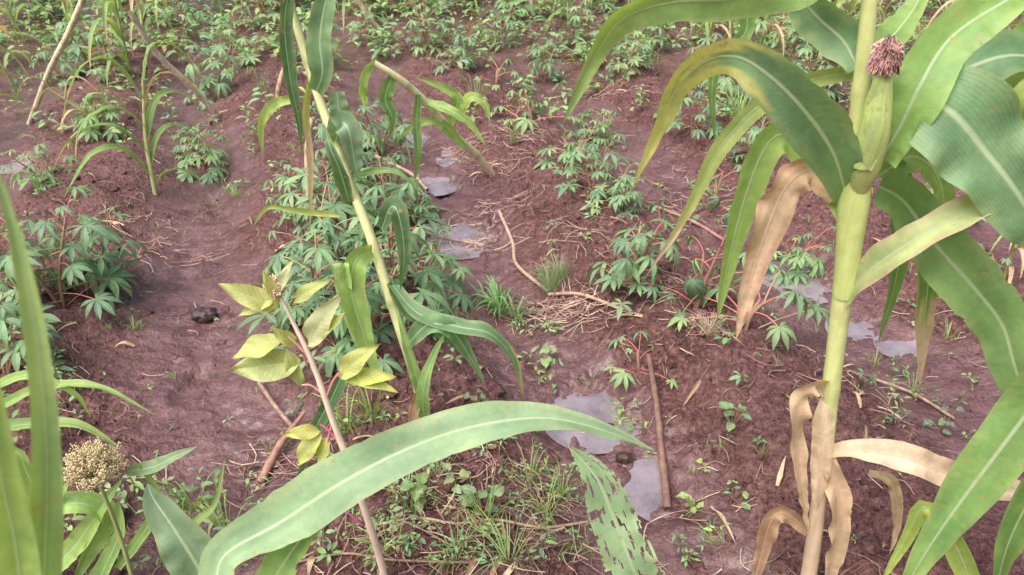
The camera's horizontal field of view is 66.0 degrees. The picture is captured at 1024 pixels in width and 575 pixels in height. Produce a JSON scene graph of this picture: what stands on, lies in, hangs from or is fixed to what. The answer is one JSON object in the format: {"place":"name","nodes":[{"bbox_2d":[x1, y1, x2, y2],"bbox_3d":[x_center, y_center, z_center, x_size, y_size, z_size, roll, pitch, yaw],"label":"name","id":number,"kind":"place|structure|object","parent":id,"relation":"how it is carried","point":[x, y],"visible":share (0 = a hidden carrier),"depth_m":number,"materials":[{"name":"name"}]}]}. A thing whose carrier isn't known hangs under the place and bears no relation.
{"place":"outdoors","nodes":[
{"label":"outdoors","id":0,"kind":"place"},
{"bbox_2d":[0,0,1023,574],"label":"ground","id":1,"kind":"structure","parent":0,"point":[186,398],"depth_m":2.94,"materials":[{"name":"soil"}]},
{"bbox_2d":[0,159,31,173],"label":"puddle","id":2,"kind":"object","parent":1,"relation":"on","point":[15,168],"visible":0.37,"depth_m":4.30,"materials":[{"name":"liquid"}]},
{"bbox_2d":[0,9,32,84],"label":"maize plant","id":3,"kind":"object","parent":1,"relation":"on","point":[3,66],"visible":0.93,"depth_m":5.50,"materials":[{"name":"green plant"}]},
{"bbox_2d":[0,0,57,37],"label":"maize plant","id":4,"kind":"object","parent":1,"relation":"on","point":[19,6],"visible":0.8,"depth_m":6.47,"materials":[{"name":"green plant"}]},
{"bbox_2d":[0,176,63,574],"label":"maize plant","id":5,"kind":"object","parent":1,"relation":"on","point":[31,541],"visible":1,"depth_m":0.50,"materials":[{"name":"green plant"}]},
{"bbox_2d":[0,278,74,395],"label":"cassava plant","id":6,"kind":"object","parent":1,"relation":"on","point":[13,311],"visible":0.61,"depth_m":2.44,"materials":[{"name":"green plant"}]},
{"bbox_2d":[0,143,80,192],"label":"cassava plant","id":7,"kind":"object","parent":1,"relation":"on","point":[42,177],"visible":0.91,"depth_m":3.81,"materials":[{"name":"green plant"}]},
{"bbox_2d":[0,217,87,300],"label":"cassava plant","id":8,"kind":"object","parent":1,"relation":"on","point":[35,247],"visible":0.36,"depth_m":2.84,"materials":[{"name":"green plant"}]},
{"bbox_2d":[27,0,85,124],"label":"dry maize stalk","id":9,"kind":"object","parent":1,"relation":"on","point":[64,39],"visible":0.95,"depth_m":4.53,"materials":[{"name":"beige plant"}]},
{"bbox_2d":[30,42,83,88],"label":"cassava plant","id":10,"kind":"object","parent":1,"relation":"on","point":[43,54],"visible":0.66,"depth_m":5.45,"materials":[{"name":"green plant"}]},
{"bbox_2d":[48,0,87,41],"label":"maize plant","id":11,"kind":"object","parent":1,"relation":"on","point":[68,15],"visible":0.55,"depth_m":6.62,"materials":[{"name":"green plant"}]},
{"bbox_2d":[0,186,142,329],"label":"cassava plant","id":12,"kind":"object","parent":1,"relation":"on","point":[111,275],"visible":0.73,"depth_m":2.79,"materials":[{"name":"green plant"}]},
{"bbox_2d":[16,76,140,147],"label":"maize plant","id":13,"kind":"object","parent":1,"relation":"on","point":[79,109],"visible":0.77,"depth_m":4.21,"materials":[{"name":"green plant"}]},
{"bbox_2d":[48,20,109,82],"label":"cassava plant","id":14,"kind":"object","parent":1,"relation":"on","point":[75,54],"visible":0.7,"depth_m":5.54,"materials":[{"name":"green plant"}]},
{"bbox_2d":[38,205,149,308],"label":"cassava plant","id":15,"kind":"object","parent":1,"relation":"on","point":[112,254],"visible":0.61,"depth_m":2.96,"materials":[{"name":"green plant"}]},
{"bbox_2d":[64,83,127,143],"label":"cassava plant","id":16,"kind":"object","parent":1,"relation":"on","point":[111,115],"visible":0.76,"depth_m":4.32,"materials":[{"name":"green plant"}]},
{"bbox_2d":[62,436,133,574],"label":"sorghum plant","id":17,"kind":"object","parent":1,"relation":"on","point":[94,465],"visible":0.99,"depth_m":1.61,"materials":[{"name":"beige plant"}]},
{"bbox_2d":[79,20,139,81],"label":"cassava plant","id":18,"kind":"object","parent":1,"relation":"on","point":[99,38],"visible":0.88,"depth_m":5.25,"materials":[{"name":"green plant"}]},
{"bbox_2d":[0,370,224,574],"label":"maize plant","id":19,"kind":"object","parent":1,"relation":"on","point":[87,539],"visible":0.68,"depth_m":1.75,"materials":[{"name":"green plant"}]},
{"bbox_2d":[88,0,146,87],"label":"maize plant","id":20,"kind":"object","parent":1,"relation":"on","point":[110,5],"visible":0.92,"depth_m":5.21,"materials":[{"name":"green plant"}]},
{"bbox_2d":[54,40,213,194],"bbox_3d":[-1.790,-0.764,3.769,0.789,0.756,0.235,-25,39,-35],"label":"maize plant","id":21,"kind":"object","parent":1,"relation":"on","point":[147,116],"visible":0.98,"depth_m":3.74,"materials":[{"name":"green plant"}]},
{"bbox_2d":[117,0,186,23],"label":"cassava plant","id":22,"kind":"object","parent":1,"relation":"on","point":[149,10],"visible":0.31,"depth_m":6.84,"materials":[{"name":"green plant"}]},
{"bbox_2d":[129,0,177,48],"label":"maize plant","id":23,"kind":"object","parent":1,"relation":"on","point":[141,9],"visible":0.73,"depth_m":6.04,"materials":[{"name":"green plant"}]},
{"bbox_2d":[128,11,220,116],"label":"dry maize stalk","id":24,"kind":"object","parent":1,"relation":"on","point":[153,48],"visible":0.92,"depth_m":4.46,"materials":[{"name":"brown plant"}]},
{"bbox_2d":[157,0,211,39],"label":"cassava plant","id":25,"kind":"object","parent":1,"relation":"on","point":[188,32],"visible":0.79,"depth_m":6.56,"materials":[{"name":"green plant"}]},
{"bbox_2d":[170,126,222,161],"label":"cassava plant","id":26,"kind":"object","parent":1,"relation":"on","point":[184,139],"visible":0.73,"depth_m":4.30,"materials":[{"name":"green plant"}]},
{"bbox_2d":[177,118,229,184],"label":"cassava plant","id":27,"kind":"object","parent":1,"relation":"on","point":[205,152],"visible":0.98,"depth_m":4.17,"materials":[{"name":"green plant"}]},
{"bbox_2d":[190,306,217,322],"bbox_3d":[-1.171,0.104,2.999,0.104,0.062,0.080,0,31,0],"label":"dark stone","id":28,"kind":"object","parent":1,"relation":"on","point":[200,314],"visible":1,"depth_m":2.98,"materials":[{"name":"grey stone"}]},
{"bbox_2d":[177,42,243,109],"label":"cassava plant","id":29,"kind":"object","parent":1,"relation":"on","point":[204,84],"visible":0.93,"depth_m":5.17,"materials":[{"name":"green plant"}]},
{"bbox_2d":[199,23,260,80],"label":"cassava plant","id":30,"kind":"object","parent":1,"relation":"on","point":[242,59],"visible":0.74,"depth_m":5.57,"materials":[{"name":"green plant"}]},
{"bbox_2d":[234,0,280,30],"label":"cassava plant","id":31,"kind":"object","parent":1,"relation":"on","point":[274,16],"visible":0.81,"depth_m":6.49,"materials":[{"name":"green plant"}]},
{"bbox_2d":[257,381,291,425],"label":"wooden stick","id":32,"kind":"object","parent":1,"relation":"on","point":[277,408],"visible":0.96,"depth_m":2.50,"materials":[{"name":"brown wood"}]},
{"bbox_2d":[256,410,305,483],"bbox_3d":[-0.681,0.474,2.338,0.029,0.103,0.238,12,33,19],"label":"wooden stick","id":33,"kind":"object","parent":1,"relation":"on","point":[272,457],"visible":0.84,"depth_m":2.30,"materials":[{"name":"brown wood"}]},
{"bbox_2d":[261,160,318,212],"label":"cassava plant","id":34,"kind":"object","parent":1,"relation":"on","point":[291,185],"visible":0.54,"depth_m":3.54,"materials":[{"name":"green plant"}]},
{"bbox_2d":[266,276,313,332],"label":"cassava plant","id":35,"kind":"object","parent":1,"relation":"on","point":[280,316],"visible":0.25,"depth_m":2.82,"materials":[{"name":"green plant"}]},
{"bbox_2d":[266,193,341,279],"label":"cassava plant","id":36,"kind":"object","parent":1,"relation":"on","point":[294,215],"visible":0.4,"depth_m":3.13,"materials":[{"name":"green plant"}]},
{"bbox_2d":[219,258,397,574],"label":"amaranth plant","id":37,"kind":"object","parent":1,"relation":"on","point":[263,361],"visible":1,"depth_m":1.48,"materials":[{"name":"yellow plant"}]},
{"bbox_2d":[304,116,314,238],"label":"dry maize stalk","id":38,"kind":"object","parent":1,"relation":"on","point":[305,151],"visible":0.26,"depth_m":3.17,"materials":[{"name":"brown plant"}]},
{"bbox_2d":[236,223,396,376],"bbox_3d":[-0.663,0.035,2.617,0.566,0.494,0.490,17,36,32],"label":"cassava plant","id":39,"kind":"object","parent":1,"relation":"on","point":[279,264],"visible":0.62,"depth_m":2.56,"materials":[{"name":"green plant"}]},
{"bbox_2d":[274,123,387,241],"bbox_3d":[-0.792,-0.460,3.412,0.425,0.484,0.515,7,37,16],"label":"cassava plant","id":40,"kind":"object","parent":1,"relation":"on","point":[354,230],"visible":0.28,"depth_m":3.37,"materials":[{"name":"green plant"}]},
{"bbox_2d":[283,160,410,294],"bbox_3d":[-0.656,-0.192,2.903,0.468,0.489,0.527,-17,36,-33],"label":"cassava plant","id":41,"kind":"object","parent":1,"relation":"on","point":[339,207],"visible":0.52,"depth_m":2.87,"materials":[{"name":"green plant"}]},
{"bbox_2d":[313,118,391,189],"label":"cassava plant","id":42,"kind":"object","parent":1,"relation":"on","point":[322,152],"visible":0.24,"depth_m":3.82,"materials":[{"name":"green plant"}]},
{"bbox_2d":[334,0,388,39],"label":"cassava plant","id":43,"kind":"object","parent":1,"relation":"on","point":[352,9],"visible":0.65,"depth_m":6.56,"materials":[{"name":"green plant"}]},
{"bbox_2d":[299,237,451,382],"bbox_3d":[-0.448,0.029,2.524,0.425,0.484,0.515,14,33,20],"label":"cassava plant","id":44,"kind":"object","parent":1,"relation":"on","point":[375,296],"visible":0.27,"depth_m":2.50,"materials":[{"name":"green plant"}]},
{"bbox_2d":[298,552,469,563],"bbox_3d":[-0.328,0.671,1.918,0.456,0.109,0.053,5,31,9],"label":"wooden stick","id":45,"kind":"object","parent":1,"relation":"on","point":[390,559],"visible":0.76,"depth_m":1.88,"materials":[{"name":"brown wood"}]},
{"bbox_2d":[356,96,413,167],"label":"cassava plant","id":46,"kind":"object","parent":1,"relation":"on","point":[373,126],"visible":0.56,"depth_m":4.21,"materials":[{"name":"green plant"}]},
{"bbox_2d":[252,0,523,475],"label":"maize plant","id":47,"kind":"object","parent":1,"relation":"on","point":[342,127],"visible":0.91,"depth_m":2.00,"materials":[{"name":"green plant"}]},
{"bbox_2d":[332,208,453,342],"bbox_3d":[-0.420,-0.062,2.804,0.440,0.412,0.444,2,31,3],"label":"cassava plant","id":48,"kind":"object","parent":1,"relation":"on","point":[422,275],"visible":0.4,"depth_m":2.79,"materials":[{"name":"green plant"}]},
{"bbox_2d":[365,0,421,19],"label":"cassava plant","id":49,"kind":"object","parent":1,"relation":"on","point":[390,7],"visible":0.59,"depth_m":6.92,"materials":[{"name":"green plant"}]},
{"bbox_2d":[142,401,654,574],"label":"maize plant","id":50,"kind":"object","parent":1,"relation":"on","point":[284,525],"visible":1,"depth_m":1.39,"materials":[{"name":"green plant"}]},
{"bbox_2d":[347,136,450,257],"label":"cassava plant","id":51,"kind":"object","parent":1,"relation":"on","point":[398,191],"visible":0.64,"depth_m":3.37,"materials":[{"name":"green plant"}]},
{"bbox_2d":[389,180,445,224],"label":"cassava plant","id":52,"kind":"object","parent":1,"relation":"on","point":[426,205],"visible":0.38,"depth_m":3.68,"materials":[{"name":"green plant"}]},
{"bbox_2d":[396,0,447,55],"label":"cassava plant","id":53,"kind":"object","parent":1,"relation":"on","point":[429,3],"visible":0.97,"depth_m":5.89,"materials":[{"name":"green plant"}]},
{"bbox_2d":[359,60,494,181],"bbox_3d":[-0.307,-0.713,3.628,0.771,0.755,0.330,-20,36,-30],"label":"maize plant","id":54,"kind":"object","parent":1,"relation":"on","point":[456,109],"visible":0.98,"depth_m":3.54,"materials":[{"name":"green plant"}]},
{"bbox_2d":[386,228,474,314],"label":"cassava plant","id":55,"kind":"object","parent":1,"relation":"on","point":[457,286],"visible":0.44,"depth_m":3.01,"materials":[{"name":"green plant"}]},
{"bbox_2d":[414,177,459,195],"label":"puddle","id":56,"kind":"object","parent":1,"relation":"on","point":[436,187],"visible":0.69,"depth_m":4.05,"materials":[{"name":"liquid"}]},
{"bbox_2d":[433,25,482,76],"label":"cassava plant","id":57,"kind":"object","parent":1,"relation":"on","point":[463,40],"visible":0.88,"depth_m":5.45,"materials":[{"name":"green plant"}]},
{"bbox_2d":[419,221,501,259],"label":"puddle","id":58,"kind":"object","parent":1,"relation":"on","point":[456,233],"visible":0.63,"depth_m":3.58,"materials":[{"name":"liquid"}]},
{"bbox_2d":[365,517,588,528],"bbox_3d":[-0.083,0.617,2.045,0.590,0.115,0.056,-4,31,-6],"label":"wooden stick","id":59,"kind":"object","parent":1,"relation":"on","point":[517,523],"visible":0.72,"depth_m":2.04,"materials":[{"name":"brown wood"}]},
{"bbox_2d":[3,0,983,574],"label":"grass tufts","id":60,"kind":"object","parent":1,"relation":"on","point":[497,304],"visible":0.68,"depth_m":2.34,"materials":[{"name":"green plant"}]},
{"bbox_2d":[474,57,519,89],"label":"cassava plant","id":61,"kind":"object","parent":1,"relation":"on","point":[508,61],"visible":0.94,"depth_m":5.34,"materials":[{"name":"green plant"}]},
{"bbox_2d":[475,4,528,49],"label":"cassava plant","id":62,"kind":"object","parent":1,"relation":"on","point":[511,23],"visible":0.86,"depth_m":6.42,"materials":[{"name":"green plant"}]},
{"bbox_2d":[0,0,1023,571],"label":"weeds","id":63,"kind":"object","parent":1,"relation":"on","point":[380,36],"visible":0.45,"depth_m":5.26,"materials":[{"name":"green plant"}]},
{"bbox_2d":[0,14,1023,574],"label":"straw litter","id":64,"kind":"object","parent":1,"relation":"on","point":[572,306],"visible":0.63,"depth_m":2.60,"materials":[{"name":"beige plant"}]},
{"bbox_2d":[490,95,546,119],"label":"cassava plant","id":65,"kind":"object","parent":1,"relation":"on","point":[519,108],"visible":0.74,"depth_m":4.69,"materials":[{"name":"green plant"}]},
{"bbox_2d":[492,0,550,27],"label":"cassava plant","id":66,"kind":"object","parent":1,"relation":"on","point":[503,3],"visible":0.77,"depth_m":6.86,"materials":[{"name":"green plant"}]},
{"bbox_2d":[498,210,549,293],"bbox_3d":[0.014,-0.167,3.409,0.075,0.027,0.779,-8,32,-13],"label":"wooden stick","id":67,"kind":"object","parent":1,"relation":"on","point":[521,269],"visible":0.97,"depth_m":3.34,"materials":[{"name":"brown wood"}]},
{"bbox_2d":[490,87,578,133],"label":"cassava plant","id":68,"kind":"object","parent":1,"relation":"on","point":[530,122],"visible":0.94,"depth_m":4.51,"materials":[{"name":"green plant"}]},
{"bbox_2d":[524,39,565,84],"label":"cassava plant","id":69,"kind":"object","parent":1,"relation":"on","point":[553,72],"visible":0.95,"depth_m":5.56,"materials":[{"name":"green plant"}]},
{"bbox_2d":[533,118,611,174],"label":"cassava plant","id":70,"kind":"object","parent":1,"relation":"on","point":[576,150],"visible":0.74,"depth_m":3.98,"materials":[{"name":"green plant"}]},
{"bbox_2d":[548,291,624,311],"bbox_3d":[0.281,0.051,2.982,0.341,0.073,0.033,22,38,32],"label":"wooden stick","id":71,"kind":"object","parent":1,"relation":"on","point":[585,296],"visible":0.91,"depth_m":2.98,"materials":[{"name":"brown wood"}]},
{"bbox_2d":[560,0,613,51],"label":"cassava plant","id":72,"kind":"object","parent":1,"relation":"on","point":[577,17],"visible":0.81,"depth_m":5.89,"materials":[{"name":"green plant"}]},
{"bbox_2d":[554,133,632,203],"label":"cassava plant","id":73,"kind":"object","parent":1,"relation":"on","point":[596,173],"visible":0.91,"depth_m":3.61,"materials":[{"name":"green plant"}]},
{"bbox_2d":[571,109,621,145],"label":"cassava plant","id":74,"kind":"object","parent":1,"relation":"on","point":[599,128],"visible":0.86,"depth_m":4.52,"materials":[{"name":"green plant"}]},
{"bbox_2d":[553,384,641,453],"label":"puddle","id":75,"kind":"object","parent":1,"relation":"on","point":[593,444],"visible":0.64,"depth_m":2.51,"materials":[{"name":"liquid"}]},
{"bbox_2d":[579,161,643,218],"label":"cassava plant","id":76,"kind":"object","parent":1,"relation":"on","point":[626,181],"visible":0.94,"depth_m":3.49,"materials":[{"name":"green plant"}]},
{"bbox_2d":[571,447,664,574],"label":"leaf","id":77,"kind":"object","parent":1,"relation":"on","point":[618,541],"visible":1,"depth_m":1.50,"materials":[{"name":"green plant"}]},
{"bbox_2d":[605,26,659,80],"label":"cassava plant","id":78,"kind":"object","parent":1,"relation":"on","point":[634,60],"visible":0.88,"depth_m":5.29,"materials":[{"name":"green plant"}]},
{"bbox_2d":[585,204,680,320],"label":"cassava plant","id":79,"kind":"object","parent":1,"relation":"on","point":[623,267],"visible":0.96,"depth_m":2.82,"materials":[{"name":"green plant"}]},
{"bbox_2d":[603,330,677,389],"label":"cassava plant","id":80,"kind":"object","parent":1,"relation":"on","point":[621,375],"visible":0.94,"depth_m":2.60,"materials":[{"name":"green plant"}]},
{"bbox_2d":[623,459,668,520],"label":"puddle","id":81,"kind":"object","parent":1,"relation":"on","point":[643,473],"visible":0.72,"depth_m":2.26,"materials":[{"name":"liquid"}]},
{"bbox_2d":[625,22,674,52],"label":"cassava plant","id":82,"kind":"object","parent":1,"relation":"on","point":[662,38],"visible":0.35,"depth_m":6.27,"materials":[{"name":"green plant"}]},
{"bbox_2d":[646,354,671,511],"bbox_3d":[0.446,0.419,2.396,0.027,0.101,0.604,2,31,3],"label":"wooden stick","id":83,"kind":"object","parent":1,"relation":"on","point":[663,468],"visible":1,"depth_m":2.36,"materials":[{"name":"brown wood"}]},
{"bbox_2d":[399,345,964,515],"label":"broadleaf weeds","id":84,"kind":"object","parent":1,"relation":"on","point":[467,489],"visible":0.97,"depth_m":2.10,"materials":[{"name":"green plant"}]},
{"bbox_2d":[656,206,724,241],"bbox_3d":[0.829,-0.307,3.659,0.054,0.049,0.413,-26,39,-36],"label":"wooden stick","id":85,"kind":"object","parent":1,"relation":"on","point":[710,231],"visible":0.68,"depth_m":3.65,"materials":[{"name":"brown wood"}]},
{"bbox_2d":[665,84,730,138],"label":"cassava plant","id":86,"kind":"object","parent":1,"relation":"on","point":[700,116],"visible":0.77,"depth_m":4.33,"materials":[{"name":"green plant"}]},
{"bbox_2d":[654,229,745,330],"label":"cassava plant","id":87,"kind":"object","parent":1,"relation":"on","point":[697,287],"visible":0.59,"depth_m":2.79,"materials":[{"name":"green plant"}]},
{"bbox_2d":[696,22,730,44],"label":"maize plant","id":88,"kind":"object","parent":1,"relation":"on","point":[708,33],"visible":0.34,"depth_m":5.84,"materials":[{"name":"green plant"}]},
{"bbox_2d":[689,168,739,224],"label":"cassava plant","id":89,"kind":"object","parent":1,"relation":"on","point":[716,200],"visible":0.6,"depth_m":3.69,"materials":[{"name":"green plant"}]},
{"bbox_2d":[686,32,751,106],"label":"cassava plant","id":90,"kind":"object","parent":1,"relation":"on","point":[723,82],"visible":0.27,"depth_m":5.12,"materials":[{"name":"green plant"}]},
{"bbox_2d":[667,270,829,349],"bbox_3d":[0.835,0.084,2.725,0.465,0.249,0.434,20,36,29],"label":"cassava plant","id":91,"kind":"object","parent":1,"relation":"on","point":[795,297],"visible":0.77,"depth_m":2.69,"materials":[{"name":"green plant"}]},
{"bbox_2d":[727,115,778,174],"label":"cassava plant","id":92,"kind":"object","parent":1,"relation":"on","point":[754,131],"visible":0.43,"depth_m":4.01,"materials":[{"name":"green plant"}]},
{"bbox_2d":[723,13,792,61],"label":"maize plant","id":93,"kind":"object","parent":1,"relation":"on","point":[764,33],"visible":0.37,"depth_m":5.53,"materials":[{"name":"beige plant"}]},
{"bbox_2d":[739,229,831,278],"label":"cassava plant","id":94,"kind":"object","parent":1,"relation":"on","point":[786,247],"visible":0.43,"depth_m":3.29,"materials":[{"name":"green plant"}]},
{"bbox_2d":[755,16,818,72],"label":"cassava plant","id":95,"kind":"object","parent":1,"relation":"on","point":[794,46],"visible":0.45,"depth_m":5.50,"materials":[{"name":"green plant"}]},
{"bbox_2d":[563,0,1023,574],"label":"maize plant","id":96,"kind":"object","parent":1,"relation":"on","point":[941,106],"visible":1,"depth_m":1.33,"materials":[{"name":"green plant"}]},
{"bbox_2d":[762,256,831,302],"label":"puddle","id":97,"kind":"object","parent":1,"relation":"on","point":[814,290],"visible":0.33,"depth_m":3.21,"materials":[{"name":"liquid"}]},
{"bbox_2d":[767,224,835,286],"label":"cassava plant","id":98,"kind":"object","parent":1,"relation":"on","point":[798,259],"visible":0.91,"depth_m":3.24,"materials":[{"name":"green plant"}]},
{"bbox_2d":[793,48,852,102],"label":"cassava plant","id":99,"kind":"object","parent":1,"relation":"on","point":[826,65],"visible":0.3,"depth_m":4.93,"materials":[{"name":"green plant"}]},
{"bbox_2d":[825,321,874,340],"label":"puddle","id":100,"kind":"object","parent":1,"relation":"on","point":[859,331],"visible":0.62,"depth_m":2.95,"materials":[{"name":"liquid"}]},
{"bbox_2d":[873,335,916,356],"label":"puddle","id":101,"kind":"object","parent":1,"relation":"on","point":[904,347],"visible":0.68,"depth_m":2.84,"materials":[{"name":"liquid"}]},
{"bbox_2d":[875,378,954,419],"bbox_3d":[1.317,0.357,2.570,0.042,0.017,0.263,-24,38,-34],"label":"wooden stick","id":102,"kind":"object","parent":1,"relation":"on","point":[935,406],"visible":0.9,"depth_m":2.57,"materials":[{"name":"brown wood"}]},
{"bbox_2d":[884,370,1023,574],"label":"maize plant","id":103,"kind":"object","parent":1,"relation":"on","point":[985,471],"visible":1,"depth_m":1.47,"materials":[{"name":"green plant"}]},
{"bbox_2d":[989,236,1023,283],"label":"maize plant","id":104,"kind":"object","parent":1,"relation":"on","point":[1008,268],"visible":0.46,"depth_m":3.01,"materials":[{"name":"beige plant"}]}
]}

